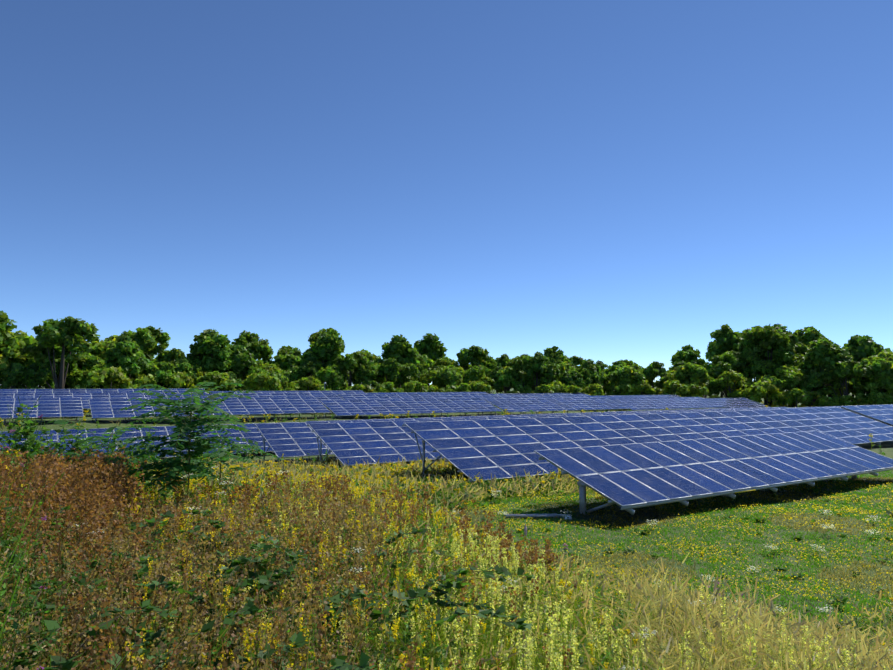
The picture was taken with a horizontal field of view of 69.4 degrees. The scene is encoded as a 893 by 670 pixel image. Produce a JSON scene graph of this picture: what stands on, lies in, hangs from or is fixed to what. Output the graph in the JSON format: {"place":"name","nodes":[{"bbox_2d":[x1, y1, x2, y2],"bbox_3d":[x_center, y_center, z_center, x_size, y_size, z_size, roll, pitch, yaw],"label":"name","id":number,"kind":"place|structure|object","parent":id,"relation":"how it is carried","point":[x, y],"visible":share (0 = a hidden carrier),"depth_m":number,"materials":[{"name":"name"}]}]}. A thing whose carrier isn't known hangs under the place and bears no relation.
{"place":"outdoors","nodes":[
{"label":"outdoors","id":0,"kind":"place"},
{"bbox_2d":[0,386,892,669],"bbox_3d":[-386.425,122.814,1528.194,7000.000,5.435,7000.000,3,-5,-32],"label":"ground","id":1,"kind":"structure","parent":0,"point":[886,448],"depth_m":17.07,"materials":[{"name":"green plant"}]},
{"bbox_2d":[0,311,19,358],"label":"tree","id":2,"kind":"object","parent":1,"relation":"on","point":[6,342],"visible":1,"depth_m":104.25,"materials":[{"name":"green plant"}]},
{"bbox_2d":[0,362,36,388],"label":"tree","id":3,"kind":"object","parent":1,"relation":"on","point":[15,374],"visible":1,"depth_m":95.85,"materials":[{"name":"green plant"}]},
{"bbox_2d":[2,352,34,387],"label":"tree","id":4,"kind":"object","parent":1,"relation":"on","point":[23,360],"visible":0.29,"depth_m":104.77,"materials":[{"name":"green plant"}]},
{"bbox_2d":[0,330,37,354],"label":"tree","id":5,"kind":"object","parent":1,"relation":"on","point":[24,339],"visible":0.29,"depth_m":107.65,"materials":[{"name":"green plant"}]},
{"bbox_2d":[11,362,53,388],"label":"tree","id":6,"kind":"object","parent":1,"relation":"on","point":[42,373],"visible":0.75,"depth_m":99.19,"materials":[{"name":"green plant"}]},
{"bbox_2d":[0,397,83,424],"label":"solar panel","id":7,"kind":"object","parent":1,"relation":"on","point":[54,407],"visible":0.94,"depth_m":65.23,"materials":[{"name":"blue glass"}]},
{"bbox_2d":[19,316,99,388],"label":"tree","id":8,"kind":"object","parent":1,"relation":"on","point":[65,333],"visible":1,"depth_m":99.96,"materials":[{"name":"green plant"}]},
{"bbox_2d":[49,350,77,380],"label":"tree","id":9,"kind":"object","parent":1,"relation":"on","point":[71,368],"visible":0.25,"depth_m":107.16,"materials":[{"name":"green plant"}]},
{"bbox_2d":[0,393,144,415],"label":"solar panel","id":10,"kind":"object","parent":1,"relation":"on","point":[85,397],"visible":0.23,"depth_m":78.16,"materials":[{"name":"blue glass"}]},
{"bbox_2d":[64,367,88,388],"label":"tree","id":11,"kind":"object","parent":1,"relation":"on","point":[76,377],"visible":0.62,"depth_m":108.80,"materials":[{"name":"green plant"}]},
{"bbox_2d":[64,352,103,383],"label":"tree","id":12,"kind":"object","parent":1,"relation":"on","point":[81,362],"visible":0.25,"depth_m":113.30,"materials":[{"name":"green plant"}]},
{"bbox_2d":[78,339,114,359],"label":"tree","id":13,"kind":"object","parent":1,"relation":"on","point":[98,348],"visible":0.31,"depth_m":121.22,"materials":[{"name":"green plant"}]},
{"bbox_2d":[0,388,206,410],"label":"solar panel","id":14,"kind":"object","parent":1,"relation":"on","point":[179,391],"visible":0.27,"depth_m":89.56,"materials":[{"name":"blue glass"}]},
{"bbox_2d":[82,366,137,388],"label":"bush","id":15,"kind":"object","parent":1,"relation":"on","point":[113,376],"visible":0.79,"depth_m":101.43,"materials":[{"name":"green plant"}]},
{"bbox_2d":[104,335,148,377],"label":"tree","id":16,"kind":"object","parent":1,"relation":"on","point":[123,350],"visible":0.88,"depth_m":105.89,"materials":[{"name":"green plant"}]},
{"bbox_2d":[119,326,170,362],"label":"tree","id":17,"kind":"object","parent":1,"relation":"on","point":[146,339],"visible":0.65,"depth_m":128.22,"materials":[{"name":"green plant"}]},
{"bbox_2d":[131,373,158,388],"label":"bush","id":18,"kind":"object","parent":1,"relation":"on","point":[141,379],"visible":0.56,"depth_m":106.77,"materials":[{"name":"green plant"}]},
{"bbox_2d":[0,422,295,458],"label":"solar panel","id":19,"kind":"object","parent":1,"relation":"on","point":[254,434],"visible":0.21,"depth_m":53.01,"materials":[{"name":"blue glass"}]},
{"bbox_2d":[140,361,176,387],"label":"tree","id":20,"kind":"object","parent":1,"relation":"on","point":[160,370],"visible":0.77,"depth_m":109.87,"materials":[{"name":"green plant"}]},
{"bbox_2d":[160,348,185,362],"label":"tree","id":21,"kind":"object","parent":1,"relation":"on","point":[172,355],"visible":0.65,"depth_m":129.01,"materials":[{"name":"green plant"}]},
{"bbox_2d":[163,371,196,388],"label":"bush","id":22,"kind":"object","parent":1,"relation":"on","point":[177,380],"visible":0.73,"depth_m":109.37,"materials":[{"name":"green plant"}]},
{"bbox_2d":[173,359,197,381],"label":"tree","id":23,"kind":"object","parent":1,"relation":"on","point":[183,365],"visible":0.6,"depth_m":113.59,"materials":[{"name":"green plant"}]},
{"bbox_2d":[88,397,331,422],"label":"solar panel","id":24,"kind":"object","parent":1,"relation":"on","point":[103,408],"visible":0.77,"depth_m":75.03,"materials":[{"name":"blue glass"}]},
{"bbox_2d":[186,328,235,375],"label":"tree","id":25,"kind":"object","parent":1,"relation":"on","point":[208,346],"visible":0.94,"depth_m":120.27,"materials":[{"name":"green plant"}]},
{"bbox_2d":[197,371,228,390],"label":"bush","id":26,"kind":"object","parent":1,"relation":"on","point":[215,376],"visible":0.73,"depth_m":111.79,"materials":[{"name":"green plant"}]},
{"bbox_2d":[203,344,260,380],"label":"tree","id":27,"kind":"object","parent":1,"relation":"on","point":[243,359],"visible":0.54,"depth_m":124.81,"materials":[{"name":"green plant"}]},
{"bbox_2d":[150,393,342,407],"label":"solar panel","id":28,"kind":"object","parent":1,"relation":"on","point":[326,396],"visible":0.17,"depth_m":92.32,"materials":[{"name":"blue glass"}]},
{"bbox_2d":[232,330,273,361],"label":"tree","id":29,"kind":"object","parent":1,"relation":"on","point":[257,347],"visible":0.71,"depth_m":136.95,"materials":[{"name":"green plant"}]},
{"bbox_2d":[244,372,279,390],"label":"bush","id":30,"kind":"object","parent":1,"relation":"on","point":[258,380],"visible":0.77,"depth_m":114.47,"materials":[{"name":"green plant"}]},
{"bbox_2d":[0,382,545,669],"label":"shrubs","id":31,"kind":"object","parent":1,"relation":"on","point":[194,461],"visible":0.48,"depth_m":4.46,"materials":[{"name":"green plant"}]},
{"bbox_2d":[209,390,365,399],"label":"solar panel","id":32,"kind":"object","parent":1,"relation":"on","point":[345,392],"visible":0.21,"depth_m":106.85,"materials":[{"name":"blue glass"}]},
{"bbox_2d":[272,353,303,370],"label":"tree","id":33,"kind":"object","parent":1,"relation":"on","point":[286,362],"visible":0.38,"depth_m":144.86,"materials":[{"name":"green plant"}]},
{"bbox_2d":[277,345,300,356],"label":"tree","id":34,"kind":"object","parent":1,"relation":"on","point":[288,349],"visible":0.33,"depth_m":157.55,"materials":[{"name":"green plant"}]},
{"bbox_2d":[289,376,324,390],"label":"bush","id":35,"kind":"object","parent":1,"relation":"on","point":[314,383],"visible":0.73,"depth_m":122.84,"materials":[{"name":"green plant"}]},
{"bbox_2d":[297,356,322,378],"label":"tree","id":36,"kind":"object","parent":1,"relation":"on","point":[312,366],"visible":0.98,"depth_m":132.66,"materials":[{"name":"green plant"}]},
{"bbox_2d":[302,334,344,368],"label":"tree","id":37,"kind":"object","parent":1,"relation":"on","point":[327,347],"visible":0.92,"depth_m":136.26,"materials":[{"name":"green plant"}]},
{"bbox_2d":[305,327,345,353],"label":"tree","id":38,"kind":"object","parent":1,"relation":"on","point":[313,337],"visible":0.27,"depth_m":153.50,"materials":[{"name":"green plant"}]},
{"bbox_2d":[314,364,345,390],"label":"tree","id":39,"kind":"object","parent":1,"relation":"on","point":[332,376],"visible":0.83,"depth_m":128.37,"materials":[{"name":"green plant"}]},
{"bbox_2d":[334,352,367,386],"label":"tree","id":40,"kind":"object","parent":1,"relation":"on","point":[348,362],"visible":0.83,"depth_m":132.45,"materials":[{"name":"green plant"}]},
{"bbox_2d":[352,358,378,387],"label":"tree","id":41,"kind":"object","parent":1,"relation":"on","point":[370,371],"visible":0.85,"depth_m":133.42,"materials":[{"name":"green plant"}]},
{"bbox_2d":[377,358,400,381],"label":"tree","id":42,"kind":"object","parent":1,"relation":"on","point":[389,368],"visible":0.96,"depth_m":137.22,"materials":[{"name":"green plant"}]},
{"bbox_2d":[380,334,419,387],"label":"tree","id":43,"kind":"object","parent":1,"relation":"on","point":[400,349],"visible":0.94,"depth_m":152.10,"materials":[{"name":"green plant"}]},
{"bbox_2d":[397,363,419,383],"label":"tree","id":44,"kind":"object","parent":1,"relation":"on","point":[409,371],"visible":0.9,"depth_m":138.47,"materials":[{"name":"green plant"}]},
{"bbox_2d":[319,398,502,417],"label":"solar panel","id":45,"kind":"object","parent":1,"relation":"on","point":[384,407],"visible":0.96,"depth_m":87.71,"materials":[{"name":"blue glass"}]},
{"bbox_2d":[402,380,427,391],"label":"bush","id":46,"kind":"object","parent":1,"relation":"on","point":[409,386],"visible":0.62,"depth_m":135.07,"materials":[{"name":"green plant"}]},
{"bbox_2d":[338,393,494,405],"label":"solar panel","id":47,"kind":"object","parent":1,"relation":"on","point":[396,396],"visible":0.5,"depth_m":103.11,"materials":[{"name":"blue glass"}]},
{"bbox_2d":[415,352,434,380],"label":"tree","id":48,"kind":"object","parent":1,"relation":"on","point":[426,362],"visible":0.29,"depth_m":160.37,"materials":[{"name":"green plant"}]},
{"bbox_2d":[414,333,447,360],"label":"tree","id":49,"kind":"object","parent":1,"relation":"on","point":[430,345],"visible":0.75,"depth_m":167.37,"materials":[{"name":"green plant"}]},
{"bbox_2d":[366,392,496,406],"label":"solar panel","id":50,"kind":"object","parent":1,"relation":"on","point":[482,393],"visible":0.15,"depth_m":120.17,"materials":[{"name":"blue glass"}]},
{"bbox_2d":[254,412,618,461],"bbox_3d":[3.588,8.963,57.227,39.738,3.131,5.852,3,-5,-32],"label":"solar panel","id":51,"kind":"object","parent":1,"relation":"on","point":[296,439],"visible":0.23,"depth_m":48.10,"materials":[{"name":"blue glass"}]},
{"bbox_2d":[431,356,459,369],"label":"tree","id":52,"kind":"object","parent":1,"relation":"on","point":[445,361],"visible":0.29,"depth_m":161.96,"materials":[{"name":"green plant"}]},
{"bbox_2d":[433,368,462,387],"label":"tree","id":53,"kind":"object","parent":1,"relation":"on","point":[450,377],"visible":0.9,"depth_m":142.83,"materials":[{"name":"green plant"}]},
{"bbox_2d":[306,412,600,421],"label":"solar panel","id":54,"kind":"object","parent":1,"relation":"on","point":[446,417],"visible":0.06,"depth_m":70.26,"materials":[{"name":"blue glass"}]},
{"bbox_2d":[456,345,490,369],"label":"tree","id":55,"kind":"object","parent":1,"relation":"on","point":[473,355],"visible":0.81,"depth_m":161.03,"materials":[{"name":"green plant"}]},
{"bbox_2d":[463,365,486,383],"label":"tree","id":56,"kind":"object","parent":1,"relation":"on","point":[473,373],"visible":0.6,"depth_m":146.39,"materials":[{"name":"green plant"}]},
{"bbox_2d":[492,354,512,393],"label":"tree","id":57,"kind":"object","parent":1,"relation":"on","point":[502,360],"visible":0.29,"depth_m":156.52,"materials":[{"name":"green plant"}]},
{"bbox_2d":[307,410,705,468],"bbox_3d":[9.471,7.825,48.639,39.738,3.230,5.848,3,-5,-32],"label":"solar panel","id":58,"kind":"object","parent":1,"relation":"on","point":[388,442],"visible":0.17,"depth_m":39.78,"materials":[{"name":"blue glass"}]},
{"bbox_2d":[493,367,521,392],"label":"tree","id":59,"kind":"object","parent":1,"relation":"on","point":[507,377],"visible":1,"depth_m":143.35,"materials":[{"name":"green plant"}]},
{"bbox_2d":[508,355,531,386],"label":"tree","id":60,"kind":"object","parent":1,"relation":"on","point":[522,364],"visible":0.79,"depth_m":145.00,"materials":[{"name":"green plant"}]},
{"bbox_2d":[481,394,592,410],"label":"solar panel","id":61,"kind":"object","parent":1,"relation":"on","point":[535,396],"visible":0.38,"depth_m":117.63,"materials":[{"name":"blue glass"}]},
{"bbox_2d":[525,351,550,387],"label":"tree","id":62,"kind":"object","parent":1,"relation":"on","point":[538,363],"visible":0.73,"depth_m":145.60,"materials":[{"name":"green plant"}]},
{"bbox_2d":[538,362,560,384],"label":"tree","id":63,"kind":"object","parent":1,"relation":"on","point":[553,373],"visible":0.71,"depth_m":146.13,"materials":[{"name":"green plant"}]},
{"bbox_2d":[543,346,566,362],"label":"tree","id":64,"kind":"object","parent":1,"relation":"on","point":[553,354],"visible":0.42,"depth_m":167.65,"materials":[{"name":"green plant"}]},
{"bbox_2d":[484,397,629,414],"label":"solar panel","id":65,"kind":"object","parent":1,"relation":"on","point":[526,405],"visible":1,"depth_m":102.11,"materials":[{"name":"blue glass"}]},
{"bbox_2d":[559,370,587,392],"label":"tree","id":66,"kind":"object","parent":1,"relation":"on","point":[574,377],"visible":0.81,"depth_m":145.64,"materials":[{"name":"green plant"}]},
{"bbox_2d":[577,359,600,375],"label":"tree","id":67,"kind":"object","parent":1,"relation":"on","point":[590,366],"visible":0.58,"depth_m":152.57,"materials":[{"name":"green plant"}]},
{"bbox_2d":[580,368,602,393],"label":"tree","id":68,"kind":"object","parent":1,"relation":"on","point":[589,377],"visible":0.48,"depth_m":148.57,"materials":[{"name":"green plant"}]},
{"bbox_2d":[579,383,604,395],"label":"bush","id":69,"kind":"object","parent":1,"relation":"on","point":[594,389],"visible":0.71,"depth_m":141.40,"materials":[{"name":"green plant"}]},
{"bbox_2d":[605,384,631,395],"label":"bush","id":70,"kind":"object","parent":1,"relation":"on","point":[623,388],"visible":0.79,"depth_m":144.75,"materials":[{"name":"green plant"}]},
{"bbox_2d":[607,365,645,392],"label":"tree","id":71,"kind":"object","parent":1,"relation":"on","point":[625,374],"visible":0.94,"depth_m":146.95,"materials":[{"name":"green plant"}]},
{"bbox_2d":[593,395,680,397],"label":"solar panel","id":72,"kind":"object","parent":1,"relation":"on","point":[635,396],"visible":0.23,"depth_m":132.50,"materials":[{"name":"blue glass"}]},
{"bbox_2d":[402,407,892,483],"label":"solar panels","id":73,"kind":"object","parent":1,"relation":"on","point":[500,449],"visible":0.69,"depth_m":34.19,"materials":[{"name":"blue glass"}]},
{"bbox_2d":[642,361,667,388],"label":"tree","id":74,"kind":"object","parent":1,"relation":"on","point":[652,371],"visible":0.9,"depth_m":154.42,"materials":[{"name":"green plant"}]},
{"bbox_2d":[607,397,725,410],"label":"solar panel","id":75,"kind":"object","parent":1,"relation":"on","point":[641,404],"visible":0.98,"depth_m":116.24,"materials":[{"name":"blue glass"}]},
{"bbox_2d":[664,379,689,395],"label":"tree","id":76,"kind":"object","parent":1,"relation":"on","point":[675,385],"visible":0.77,"depth_m":145.80,"materials":[{"name":"green plant"}]},
{"bbox_2d":[670,344,704,365],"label":"tree","id":77,"kind":"object","parent":1,"relation":"on","point":[687,353],"visible":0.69,"depth_m":178.30,"materials":[{"name":"green plant"}]},
{"bbox_2d":[674,362,708,386],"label":"tree","id":78,"kind":"object","parent":1,"relation":"on","point":[695,373],"visible":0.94,"depth_m":150.38,"materials":[{"name":"green plant"}]},
{"bbox_2d":[682,382,708,397],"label":"bush","id":79,"kind":"object","parent":1,"relation":"on","point":[696,389],"visible":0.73,"depth_m":145.53,"materials":[{"name":"green plant"}]},
{"bbox_2d":[534,431,892,514],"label":"solar panels","id":80,"kind":"object","parent":1,"relation":"on","point":[628,477],"visible":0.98,"depth_m":22.49,"materials":[{"name":"blue glass"}]},
{"bbox_2d":[703,377,723,397],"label":"tree","id":81,"kind":"object","parent":1,"relation":"on","point":[713,389],"visible":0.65,"depth_m":150.81,"materials":[{"name":"green plant"}]},
{"bbox_2d":[709,361,731,397],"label":"tree","id":82,"kind":"object","parent":1,"relation":"on","point":[720,367],"visible":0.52,"depth_m":154.02,"materials":[{"name":"green plant"}]},
{"bbox_2d":[705,324,743,393],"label":"tree","id":83,"kind":"object","parent":1,"relation":"on","point":[725,336],"visible":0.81,"depth_m":174.47,"materials":[{"name":"green plant"}]},
{"bbox_2d":[713,370,742,392],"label":"tree","id":84,"kind":"object","parent":1,"relation":"on","point":[725,378],"visible":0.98,"depth_m":146.50,"materials":[{"name":"green plant"}]},
{"bbox_2d":[711,351,746,397],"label":"tree","id":85,"kind":"object","parent":1,"relation":"on","point":[731,358],"visible":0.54,"depth_m":158.17,"materials":[{"name":"green plant"}]},
{"bbox_2d":[704,398,769,407],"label":"solar panel","id":86,"kind":"object","parent":1,"relation":"on","point":[735,402],"visible":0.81,"depth_m":127.91,"materials":[{"name":"blue glass"}]},
{"bbox_2d":[736,350,762,379],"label":"tree","id":87,"kind":"object","parent":1,"relation":"on","point":[750,357],"visible":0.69,"depth_m":156.65,"materials":[{"name":"green plant"}]},
{"bbox_2d":[736,325,779,379],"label":"tree","id":88,"kind":"object","parent":1,"relation":"on","point":[743,348],"visible":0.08,"depth_m":161.57,"materials":[{"name":"green plant"}]},
{"bbox_2d":[749,360,779,404],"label":"tree","id":89,"kind":"object","parent":1,"relation":"on","point":[760,367],"visible":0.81,"depth_m":151.66,"materials":[{"name":"green plant"}]},
{"bbox_2d":[750,380,783,404],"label":"bush","id":90,"kind":"object","parent":1,"relation":"on","point":[759,387],"visible":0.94,"depth_m":141.79,"materials":[{"name":"green plant"}]},
{"bbox_2d":[755,375,783,406],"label":"tree","id":91,"kind":"object","parent":1,"relation":"on","point":[777,383],"visible":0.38,"depth_m":144.57,"materials":[{"name":"green plant"}]},
{"bbox_2d":[743,325,803,402],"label":"tree","id":92,"kind":"object","parent":1,"relation":"on","point":[770,337],"visible":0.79,"depth_m":155.99,"materials":[{"name":"green plant"}]},
{"bbox_2d":[771,365,803,406],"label":"tree","id":93,"kind":"object","parent":1,"relation":"on","point":[777,373],"visible":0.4,"depth_m":149.53,"materials":[{"name":"green plant"}]},
{"bbox_2d":[776,388,812,405],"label":"bush","id":94,"kind":"object","parent":1,"relation":"on","point":[802,396],"visible":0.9,"depth_m":138.28,"materials":[{"name":"green plant"}]},
{"bbox_2d":[780,370,810,406],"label":"tree","id":95,"kind":"object","parent":1,"relation":"on","point":[791,379],"visible":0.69,"depth_m":143.99,"materials":[{"name":"green plant"}]},
{"bbox_2d":[795,326,831,401],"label":"tree","id":96,"kind":"object","parent":1,"relation":"on","point":[811,333],"visible":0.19,"depth_m":168.43,"materials":[{"name":"green plant"}]},
{"bbox_2d":[799,375,827,406],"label":"tree","id":97,"kind":"object","parent":1,"relation":"on","point":[809,383],"visible":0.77,"depth_m":142.49,"materials":[{"name":"green plant"}]},
{"bbox_2d":[800,338,853,397],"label":"tree","id":98,"kind":"object","parent":1,"relation":"on","point":[823,353],"visible":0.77,"depth_m":143.43,"materials":[{"name":"green plant"}]},
{"bbox_2d":[824,395,850,405],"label":"bush","id":99,"kind":"object","parent":1,"relation":"on","point":[834,400],"visible":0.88,"depth_m":134.49,"materials":[{"name":"green plant"}]},
{"bbox_2d":[821,360,863,395],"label":"tree","id":100,"kind":"object","parent":1,"relation":"on","point":[843,370],"visible":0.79,"depth_m":140.18,"materials":[{"name":"green plant"}]},
{"bbox_2d":[842,335,883,362],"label":"tree","id":101,"kind":"object","parent":1,"relation":"on","point":[858,348],"visible":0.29,"depth_m":154.26,"materials":[{"name":"green plant"}]},
{"bbox_2d":[840,404,892,441],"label":"solar panels","id":102,"kind":"object","parent":1,"relation":"on","point":[882,413],"visible":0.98,"depth_m":51.69,"materials":[{"name":"blue glass"}]},
{"bbox_2d":[850,356,892,392],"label":"tree","id":103,"kind":"object","parent":1,"relation":"on","point":[874,367],"visible":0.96,"depth_m":134.47,"materials":[{"name":"green plant"}]},
{"bbox_2d":[867,390,892,404],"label":"bush","id":104,"kind":"object","parent":1,"relation":"on","point":[877,398],"visible":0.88,"depth_m":131.93,"materials":[{"name":"green plant"}]},
{"bbox_2d":[0,0,892,385],"label":"sky","id":105,"kind":"structure","parent":0,"point":[606,181],"materials":[{"name":"blue"}]},
{"bbox_2d":[324,382,571,524],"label":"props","id":106,"kind":"object","parent":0,"point":[530,515],"depth_m":19.24,"materials":[{"name":"grey metal"}]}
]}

